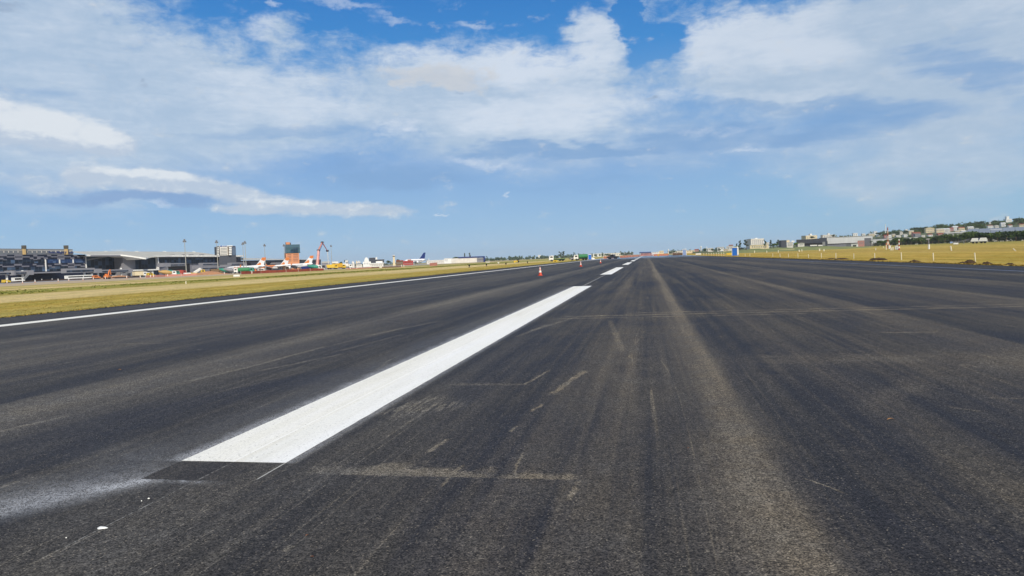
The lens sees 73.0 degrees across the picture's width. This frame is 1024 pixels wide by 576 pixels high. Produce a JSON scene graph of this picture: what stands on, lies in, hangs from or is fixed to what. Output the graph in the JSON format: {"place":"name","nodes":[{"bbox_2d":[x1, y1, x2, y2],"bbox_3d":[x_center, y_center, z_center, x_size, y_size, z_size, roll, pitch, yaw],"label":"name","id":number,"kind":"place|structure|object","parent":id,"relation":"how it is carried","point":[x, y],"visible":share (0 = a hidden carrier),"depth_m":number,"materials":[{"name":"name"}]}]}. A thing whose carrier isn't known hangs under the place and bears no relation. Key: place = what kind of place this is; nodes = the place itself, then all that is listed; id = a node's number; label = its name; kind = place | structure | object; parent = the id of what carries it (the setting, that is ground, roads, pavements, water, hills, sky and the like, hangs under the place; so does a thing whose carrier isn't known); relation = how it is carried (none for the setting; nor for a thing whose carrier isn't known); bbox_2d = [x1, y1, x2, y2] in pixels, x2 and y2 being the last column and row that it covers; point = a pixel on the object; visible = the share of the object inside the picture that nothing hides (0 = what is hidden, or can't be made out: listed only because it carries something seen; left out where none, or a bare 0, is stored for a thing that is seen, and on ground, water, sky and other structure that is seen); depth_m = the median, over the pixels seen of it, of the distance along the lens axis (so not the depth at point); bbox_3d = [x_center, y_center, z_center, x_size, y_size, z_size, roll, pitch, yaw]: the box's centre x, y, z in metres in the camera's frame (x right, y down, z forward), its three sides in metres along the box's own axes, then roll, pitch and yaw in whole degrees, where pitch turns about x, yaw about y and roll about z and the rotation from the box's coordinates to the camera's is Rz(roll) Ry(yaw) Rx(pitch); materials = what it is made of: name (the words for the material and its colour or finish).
{"place":"outdoors","nodes":[
{"label":"outdoors","id":0,"kind":"place"},
{"bbox_2d":[0,245,86,281],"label":"terminal building","id":1,"kind":"structure","parent":0,"point":[44,264],"depth_m":421.76,"materials":[{"name":"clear glass"}]},
{"bbox_2d":[73,251,242,277],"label":"terminal building","id":2,"kind":"structure","parent":0,"point":[143,261],"depth_m":508.26,"materials":[{"name":"concrete"},{"name":"glass"},{"name":"metal"}]},
{"bbox_2d":[0,263,447,283],"bbox_3d":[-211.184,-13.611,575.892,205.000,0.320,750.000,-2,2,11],"label":"apron","id":3,"kind":"object","parent":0,"point":[143,277],"visible":0.07,"depth_m":345.32,"materials":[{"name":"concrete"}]},
{"bbox_2d":[0,270,33,279],"bbox_3d":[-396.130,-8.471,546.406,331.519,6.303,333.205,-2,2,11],"label":"boarding bridge","id":4,"kind":"structure","parent":3,"relation":"on","point":[22,273],"depth_m":370.93,"materials":[{"name":"grey metal"}]},
{"bbox_2d":[0,272,26,273],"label":"side window","id":5,"kind":"structure","parent":4,"relation":"in","point":[18,272],"depth_m":370.73,"materials":[{"name":"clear glass"}]},
{"bbox_2d":[11,277,24,280],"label":"van","id":6,"kind":"object","parent":3,"relation":"on","point":[17,279],"visible":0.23,"depth_m":354.65,"materials":[{"name":"white metal"}]},
{"bbox_2d":[0,276,139,282],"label":"barrier fence","id":7,"kind":"object","parent":3,"relation":"on","point":[71,279],"visible":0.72,"depth_m":367.48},
{"bbox_2d":[64,275,83,278],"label":"bus","id":8,"kind":"object","parent":3,"relation":"on","point":[73,276],"visible":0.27,"depth_m":389.18,"materials":[{"name":"white metal"}]},
{"bbox_2d":[61,268,101,275],"bbox_3d":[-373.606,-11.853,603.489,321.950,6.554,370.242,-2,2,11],"label":"boarding bridge","id":9,"kind":"structure","parent":3,"relation":"on","point":[82,270],"depth_m":402.32,"materials":[{"name":"grey metal"}]},
{"bbox_2d":[67,270,93,271],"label":"side window","id":10,"kind":"structure","parent":9,"relation":"in","point":[67,270],"depth_m":400.08,"materials":[{"name":"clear glass"}]},
{"bbox_2d":[103,269,111,278],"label":"excavator","id":11,"kind":"object","parent":3,"relation":"on","point":[108,276],"visible":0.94,"depth_m":342.55,"materials":[{"name":"orange metal"}]},
{"bbox_2d":[102,268,132,275],"bbox_3d":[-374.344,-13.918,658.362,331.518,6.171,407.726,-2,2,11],"label":"boarding bridge","id":12,"kind":"structure","parent":3,"relation":"on","point":[125,271],"depth_m":443.60,"materials":[{"name":"grey metal"}]},
{"bbox_2d":[132,271,145,276],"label":"box truck","id":13,"kind":"object","parent":3,"relation":"on","point":[140,273],"visible":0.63,"depth_m":427.96,"materials":[{"name":"beige metal"}]},
{"bbox_2d":[158,270,175,274],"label":"mixer truck","id":14,"kind":"object","parent":3,"relation":"on","point":[166,272],"visible":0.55,"depth_m":380.40,"materials":[{"name":"yellow metal"}]},
{"bbox_2d":[157,263,184,269],"bbox_3d":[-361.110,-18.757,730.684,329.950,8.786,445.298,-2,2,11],"label":"boarding bridge","id":15,"kind":"structure","parent":3,"relation":"on","point":[166,265],"depth_m":486.64,"materials":[{"name":"grey metal"}]},
{"bbox_2d":[192,263,216,268],"bbox_3d":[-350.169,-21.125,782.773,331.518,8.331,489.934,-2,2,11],"label":"boarding bridge","id":16,"kind":"structure","parent":3,"relation":"on","point":[201,265],"depth_m":524.84,"materials":[{"name":"grey metal"}]},
{"bbox_2d":[198,265,230,269],"bbox_3d":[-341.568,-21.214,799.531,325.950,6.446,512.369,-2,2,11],"label":"boarding bridge","id":17,"kind":"structure","parent":3,"relation":"on","point":[213,267],"depth_m":531.72,"materials":[{"name":"grey metal"}]},
{"bbox_2d":[227,262,246,265],"bbox_3d":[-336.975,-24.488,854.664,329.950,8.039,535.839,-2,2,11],"label":"boarding bridge","id":18,"kind":"structure","parent":3,"relation":"on","point":[239,264],"depth_m":570.64,"materials":[{"name":"grey metal"}]},
{"bbox_2d":[227,257,265,269],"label":"airliner","id":19,"kind":"object","parent":3,"relation":"on","point":[260,263],"visible":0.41,"depth_m":525.57,"materials":[{"name":"white metal"}]},
{"bbox_2d":[256,257,290,269],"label":"airliner","id":20,"kind":"object","parent":3,"relation":"on","point":[283,263],"visible":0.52,"depth_m":560.42,"materials":[{"name":"white metal"}]},
{"bbox_2d":[241,258,320,270],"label":"pier building","id":21,"kind":"structure","parent":3,"relation":"on","point":[253,261],"depth_m":678.37,"materials":[{"name":"grey glass"}]},
{"bbox_2d":[286,256,313,268],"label":"airliner","id":22,"kind":"object","parent":3,"relation":"on","point":[306,263],"visible":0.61,"depth_m":600.78,"materials":[{"name":"white metal"}]},
{"bbox_2d":[316,241,328,264],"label":"concrete pump","id":23,"kind":"object","parent":3,"relation":"on","point":[318,253],"visible":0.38,"depth_m":515.91,"materials":[{"name":"red paint"}]},
{"bbox_2d":[405,253,428,263],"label":"airliner","id":24,"kind":"object","parent":3,"relation":"on","point":[421,259],"visible":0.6,"depth_m":940.96,"materials":[{"name":"white metal"}]},
{"bbox_2d":[0,262,506,293],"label":"green grass","id":25,"kind":"structure","parent":0,"point":[3,292],"depth_m":128.56,"materials":[{"name":"green plant"}]},
{"bbox_2d":[0,254,1023,575],"bbox_3d":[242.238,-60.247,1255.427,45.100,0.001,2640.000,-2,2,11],"label":"runway","id":26,"kind":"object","parent":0,"point":[682,416],"visible":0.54,"depth_m":6.07,"materials":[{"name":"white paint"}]},
{"bbox_2d":[0,259,596,326],"bbox_3d":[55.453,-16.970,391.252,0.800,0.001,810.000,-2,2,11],"label":"runway edge marking","id":27,"kind":"object","parent":26,"relation":"on","point":[212,302],"depth_m":31.25,"materials":[{"name":"paint"}]},
{"bbox_2d":[182,286,589,462],"bbox_3d":[0.689,0.628,20.092,0.908,0.001,30.000,-2,2,11],"label":"runway marking","id":28,"kind":"object","parent":26,"relation":"on","point":[290,436],"visible":1,"depth_m":7.53,"materials":[{"name":"paint"}]},
{"bbox_2d":[600,267,622,274],"bbox_3d":[10.227,-1.786,69.114,0.900,0.001,30.000,-2,2,11],"label":"runway marking","id":29,"kind":"object","parent":26,"relation":"on","point":[614,270],"visible":0.88,"depth_m":64.14,"materials":[{"name":"paint"}]},
{"bbox_2d":[607,254,618,258],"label":"pickup","id":30,"kind":"object","parent":26,"relation":"on","point":[614,256],"visible":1,"depth_m":286.72,"materials":[{"name":"grey metal"}]},
{"bbox_2d":[620,254,639,257],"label":"orange netting","id":31,"kind":"object","parent":26,"relation":"on","point":[638,255],"visible":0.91,"depth_m":372.72,"materials":[{"name":"plastic"}]},
{"bbox_2d":[702,256,1010,270],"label":"runway edge marking","id":32,"kind":"object","parent":26,"relation":"on","point":[899,265],"visible":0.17,"depth_m":44.58,"materials":[{"name":"paint"}]},
{"bbox_2d":[0,240,1023,317],"bbox_3d":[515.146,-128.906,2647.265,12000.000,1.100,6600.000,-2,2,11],"label":"ground","id":33,"kind":"structure","parent":0,"point":[157,292],"depth_m":92.89,"materials":[{"name":"plant"}]},
{"bbox_2d":[145,273,196,277],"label":"barrier fence","id":34,"kind":"object","parent":33,"relation":"on","point":[147,276],"visible":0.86,"depth_m":345.01,"materials":[{"name":"red plastic"}]},
{"bbox_2d":[197,271,228,274],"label":"earth heap","id":35,"kind":"object","parent":33,"relation":"on","point":[208,273],"visible":0.9,"depth_m":374.01,"materials":[{"name":"orange soil"}]},
{"bbox_2d":[214,245,235,265],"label":"hotel tower","id":36,"kind":"structure","parent":33,"relation":"on","point":[227,254],"depth_m":590.92,"materials":[{"name":"white paint"}]},
{"bbox_2d":[223,268,237,273],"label":"mixer truck","id":37,"kind":"object","parent":33,"relation":"on","point":[231,270],"visible":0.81,"depth_m":392.97,"materials":[{"name":"white metal"}]},
{"bbox_2d":[238,267,254,273],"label":"tank truck","id":38,"kind":"object","parent":33,"relation":"on","point":[244,269],"visible":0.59,"depth_m":370.08,"materials":[{"name":"green metal"}]},
{"bbox_2d":[241,268,323,273],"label":"barrier fence","id":39,"kind":"object","parent":33,"relation":"on","point":[279,271],"visible":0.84,"depth_m":316.56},
{"bbox_2d":[285,242,299,269],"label":"office tower","id":40,"kind":"structure","parent":33,"relation":"on","point":[292,252],"depth_m":666.60,"materials":[{"name":"orange brick"}]},
{"bbox_2d":[308,265,321,267],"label":"mixer truck","id":41,"kind":"object","parent":33,"relation":"on","point":[314,266],"visible":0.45,"depth_m":441.29,"materials":[{"name":"green metal"}]},
{"bbox_2d":[322,261,329,267],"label":"shed","id":42,"kind":"structure","parent":33,"relation":"on","point":[325,263],"depth_m":733.94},
{"bbox_2d":[326,264,337,268],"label":"dump truck","id":43,"kind":"object","parent":33,"relation":"on","point":[331,266],"visible":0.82,"depth_m":451.39,"materials":[{"name":"yellow metal"}]},
{"bbox_2d":[334,263,345,268],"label":"dump truck","id":44,"kind":"object","parent":33,"relation":"on","point":[341,265],"visible":0.66,"depth_m":459.66,"materials":[{"name":"yellow metal"}]},
{"bbox_2d":[363,257,370,266],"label":"factory building","id":45,"kind":"structure","parent":33,"relation":"on","point":[366,262],"depth_m":665.02,"materials":[{"name":"white paint"}]},
{"bbox_2d":[369,257,376,262],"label":"factory building","id":46,"kind":"structure","parent":33,"relation":"on","point":[371,260],"depth_m":685.74,"materials":[{"name":"white paint"}]},
{"bbox_2d":[346,266,400,268],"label":"barrier fence","id":47,"kind":"object","parent":33,"relation":"on","point":[373,267],"visible":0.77,"depth_m":372.32,"materials":[{"name":"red plastic"}]},
{"bbox_2d":[370,259,383,264],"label":"factory building","id":48,"kind":"structure","parent":33,"relation":"on","point":[378,261],"depth_m":667.03,"materials":[{"name":"white paint"}]},
{"bbox_2d":[370,263,383,266],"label":"shed","id":49,"kind":"structure","parent":33,"relation":"on","point":[376,265],"depth_m":588.55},
{"bbox_2d":[396,260,402,265],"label":"house","id":50,"kind":"structure","parent":33,"relation":"on","point":[399,262],"depth_m":690.59,"materials":[{"name":"brick"}]},
{"bbox_2d":[403,259,412,264],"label":"shed","id":51,"kind":"structure","parent":33,"relation":"on","point":[409,262],"depth_m":731.72,"materials":[{"name":"red paint"}]},
{"bbox_2d":[427,260,443,263],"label":"airport building","id":52,"kind":"structure","parent":33,"relation":"on","point":[436,261],"depth_m":774.80,"materials":[{"name":"white paint"}]},
{"bbox_2d":[444,258,450,263],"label":"airport building","id":53,"kind":"structure","parent":33,"relation":"on","point":[447,260],"depth_m":776.01,"materials":[{"name":"white paint"}]},
{"bbox_2d":[451,256,484,262],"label":"hangar","id":54,"kind":"structure","parent":33,"relation":"on","point":[465,259],"depth_m":797.62,"materials":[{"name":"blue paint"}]},
{"bbox_2d":[355,246,744,265],"bbox_3d":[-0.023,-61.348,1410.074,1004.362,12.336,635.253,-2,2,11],"label":"distant wood","id":55,"kind":"object","parent":33,"relation":"on","point":[542,257],"visible":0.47,"depth_m":1279.85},
{"bbox_2d":[549,256,564,260],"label":"flatbed truck","id":56,"kind":"object","parent":33,"relation":"on","point":[551,258],"visible":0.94,"depth_m":282.91,"materials":[{"name":"white metal"}]},
{"bbox_2d":[574,254,587,259],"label":"tank truck","id":57,"kind":"object","parent":33,"relation":"on","point":[583,256],"visible":0.94,"depth_m":270.81,"materials":[{"name":"green metal"}]},
{"bbox_2d":[604,253,620,255],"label":"skyline building","id":58,"kind":"structure","parent":33,"relation":"on","point":[617,254],"depth_m":1284.24,"materials":[{"name":"white paint"}]},
{"bbox_2d":[639,252,650,254],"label":"skyline building","id":59,"kind":"structure","parent":33,"relation":"on","point":[644,253],"depth_m":1177.07,"materials":[{"name":"pink paint"}]},
{"bbox_2d":[746,238,763,248],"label":"apartment block","id":60,"kind":"structure","parent":33,"relation":"on","point":[755,241],"depth_m":752.64,"materials":[{"name":"white paint"}]},
{"bbox_2d":[750,244,768,248],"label":"building","id":61,"kind":"structure","parent":33,"relation":"on","point":[761,246],"depth_m":601.59,"materials":[{"name":"white concrete"}]},
{"bbox_2d":[778,240,786,247],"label":"grey block","id":62,"kind":"structure","parent":33,"relation":"on","point":[782,243],"depth_m":594.79,"materials":[{"name":"grey concrete"}]},
{"bbox_2d":[787,240,794,247],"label":"house","id":63,"kind":"structure","parent":33,"relation":"on","point":[789,244],"depth_m":611.64,"materials":[{"name":"white paint"}]},
{"bbox_2d":[801,234,816,238],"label":"apartment block","id":64,"kind":"structure","parent":33,"relation":"on","point":[807,236],"depth_m":961.76,"materials":[{"name":"white paint"}]},
{"bbox_2d":[796,238,826,246],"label":"warehouse","id":65,"kind":"structure","parent":33,"relation":"on","point":[815,242],"depth_m":696.25,"materials":[{"name":"grey metal"}]},
{"bbox_2d":[827,235,872,246],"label":"warehouse","id":66,"kind":"structure","parent":33,"relation":"on","point":[839,241],"depth_m":719.69,"materials":[{"name":"white metal"}]},
{"bbox_2d":[858,240,863,246],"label":"house","id":67,"kind":"structure","parent":33,"relation":"on","point":[860,243],"depth_m":641.77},
{"bbox_2d":[864,238,870,245],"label":"house","id":68,"kind":"structure","parent":33,"relation":"on","point":[867,241],"depth_m":657.11,"materials":[{"name":"grey concrete"}]},
{"bbox_2d":[868,258,886,260],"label":"earth clod","id":69,"kind":"object","parent":33,"relation":"on","point":[877,259],"visible":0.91,"depth_m":68.02,"materials":[{"name":"brown soil"}]},
{"bbox_2d":[871,237,917,245],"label":"warehouse","id":70,"kind":"structure","parent":33,"relation":"on","point":[879,239],"depth_m":669.68,"materials":[{"name":"white paint"}]},
{"bbox_2d":[891,237,903,243],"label":"hedge tree","id":71,"kind":"object","parent":33,"relation":"on","point":[895,239],"visible":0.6,"depth_m":597.41,"materials":[{"name":"green plant"}]},
{"bbox_2d":[903,237,916,244],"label":"hedge tree","id":72,"kind":"object","parent":33,"relation":"on","point":[908,240],"visible":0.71,"depth_m":570.99,"materials":[{"name":"green plant"}]},
{"bbox_2d":[914,237,924,243],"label":"hedge tree","id":73,"kind":"object","parent":33,"relation":"on","point":[920,239],"visible":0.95,"depth_m":552.20,"materials":[{"name":"green plant"}]},
{"bbox_2d":[865,237,1006,245],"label":"boundary fence","id":74,"kind":"object","parent":33,"relation":"on","point":[940,240],"visible":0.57,"depth_m":471.49,"materials":[{"name":"metal"}]},
{"bbox_2d":[937,234,949,241],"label":"hedge tree","id":75,"kind":"object","parent":33,"relation":"on","point":[944,238],"visible":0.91,"depth_m":512.08,"materials":[{"name":"green plant"}]},
{"bbox_2d":[873,236,1023,245],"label":"undergrowth","id":76,"kind":"object","parent":33,"relation":"on","point":[949,241],"visible":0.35,"depth_m":504.16,"materials":[{"name":"green plant"}]},
{"bbox_2d":[949,233,958,240],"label":"hedge tree","id":77,"kind":"object","parent":33,"relation":"on","point":[953,236],"visible":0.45,"depth_m":498.34,"materials":[{"name":"green plant"}]},
{"bbox_2d":[948,232,962,242],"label":"warehouse","id":78,"kind":"structure","parent":33,"relation":"on","point":[952,233],"depth_m":555.64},
{"bbox_2d":[950,238,978,243],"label":"site trailer","id":79,"kind":"object","parent":33,"relation":"on","point":[973,240],"visible":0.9,"depth_m":321.69,"materials":[{"name":"white paint"}]},
{"bbox_2d":[959,231,977,242],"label":"hedge tree","id":80,"kind":"object","parent":33,"relation":"on","point":[964,234],"visible":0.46,"depth_m":473.98,"materials":[{"name":"green plant"}]},
{"bbox_2d":[967,231,980,237],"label":"hedge tree","id":81,"kind":"object","parent":33,"relation":"on","point":[970,234],"visible":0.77,"depth_m":459.30,"materials":[{"name":"green plant"}]},
{"bbox_2d":[974,232,988,239],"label":"hedge tree","id":82,"kind":"object","parent":33,"relation":"on","point":[983,234],"visible":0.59,"depth_m":452.90,"materials":[{"name":"green plant"}]},
{"bbox_2d":[978,238,986,242],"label":"site trailer","id":83,"kind":"object","parent":33,"relation":"on","point":[982,240],"visible":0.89,"depth_m":313.41,"materials":[{"name":"white paint"}]},
{"bbox_2d":[985,231,999,239],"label":"hedge tree","id":84,"kind":"object","parent":33,"relation":"on","point":[990,235],"visible":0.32,"depth_m":442.90,"materials":[{"name":"green plant"}]},
{"bbox_2d":[967,227,1023,242],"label":"warehouse","id":85,"kind":"structure","parent":33,"relation":"on","point":[992,230],"depth_m":537.80,"materials":[{"name":"white paint"}]},
{"bbox_2d":[996,232,1007,240],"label":"hedge tree","id":86,"kind":"object","parent":33,"relation":"on","point":[998,234],"visible":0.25,"depth_m":431.02,"materials":[{"name":"green plant"}]},
{"bbox_2d":[999,231,1011,240],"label":"hedge tree","id":87,"kind":"object","parent":33,"relation":"on","point":[1004,234],"visible":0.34,"depth_m":419.78,"materials":[{"name":"green plant"}]},
{"bbox_2d":[1007,230,1022,240],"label":"hedge tree","id":88,"kind":"object","parent":33,"relation":"on","point":[1014,234],"visible":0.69,"depth_m":408.86,"materials":[{"name":"green plant"}]},
{"bbox_2d":[0,0,1023,264],"label":"sky","id":89,"kind":"structure","parent":0,"point":[381,129],"materials":[{"name":"blue"}]},
{"bbox_2d":[732,247,738,255],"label":"portable toilet","id":90,"kind":"object","parent":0,"point":[735,251],"visible":0.98,"depth_m":187.19,"materials":[{"name":"blue plastic"}]},
{"bbox_2d":[704,246,869,253],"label":"grass bank","id":91,"kind":"structure","parent":0,"point":[804,248],"depth_m":400.65,"materials":[{"name":"green plant"}]},
{"bbox_2d":[693,222,1022,252],"bbox_3d":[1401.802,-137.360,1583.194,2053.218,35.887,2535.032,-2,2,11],"label":"hill","id":92,"kind":"structure","parent":0,"point":[933,233],"depth_m":1036.38,"materials":[{"name":"green plant"}]},
{"bbox_2d":[820,233,834,237],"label":"apartment block","id":93,"kind":"structure","parent":92,"relation":"on","point":[825,236],"depth_m":953.76,"materials":[{"name":"white paint"}]},
{"bbox_2d":[827,217,1023,244],"bbox_3d":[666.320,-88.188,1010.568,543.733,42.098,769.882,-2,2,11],"label":"hillside wood","id":94,"kind":"object","parent":92,"relation":"on","point":[993,223],"visible":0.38,"depth_m":1152.69,"materials":[{"name":"green plant"}]},
{"bbox_2d":[924,228,933,232],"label":"hill house","id":95,"kind":"structure","parent":92,"relation":"on","point":[928,230],"depth_m":1064.37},
{"bbox_2d":[935,228,943,233],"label":"hill house","id":96,"kind":"structure","parent":92,"relation":"on","point":[941,230],"depth_m":960.86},
{"bbox_2d":[957,227,964,230],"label":"hill house","id":97,"kind":"structure","parent":92,"relation":"on","point":[961,228],"depth_m":1037.72,"materials":[{"name":"concrete"}]},
{"bbox_2d":[1003,216,1011,221],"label":"apartment block","id":98,"kind":"structure","parent":92,"relation":"on","point":[1006,219],"depth_m":1199.57,"materials":[{"name":"white paint"}]},
{"bbox_2d":[725,249,1023,265],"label":"dry grass","id":99,"kind":"structure","parent":0,"point":[818,258],"depth_m":64.67,"materials":[{"name":"yellow plant"}]}
]}

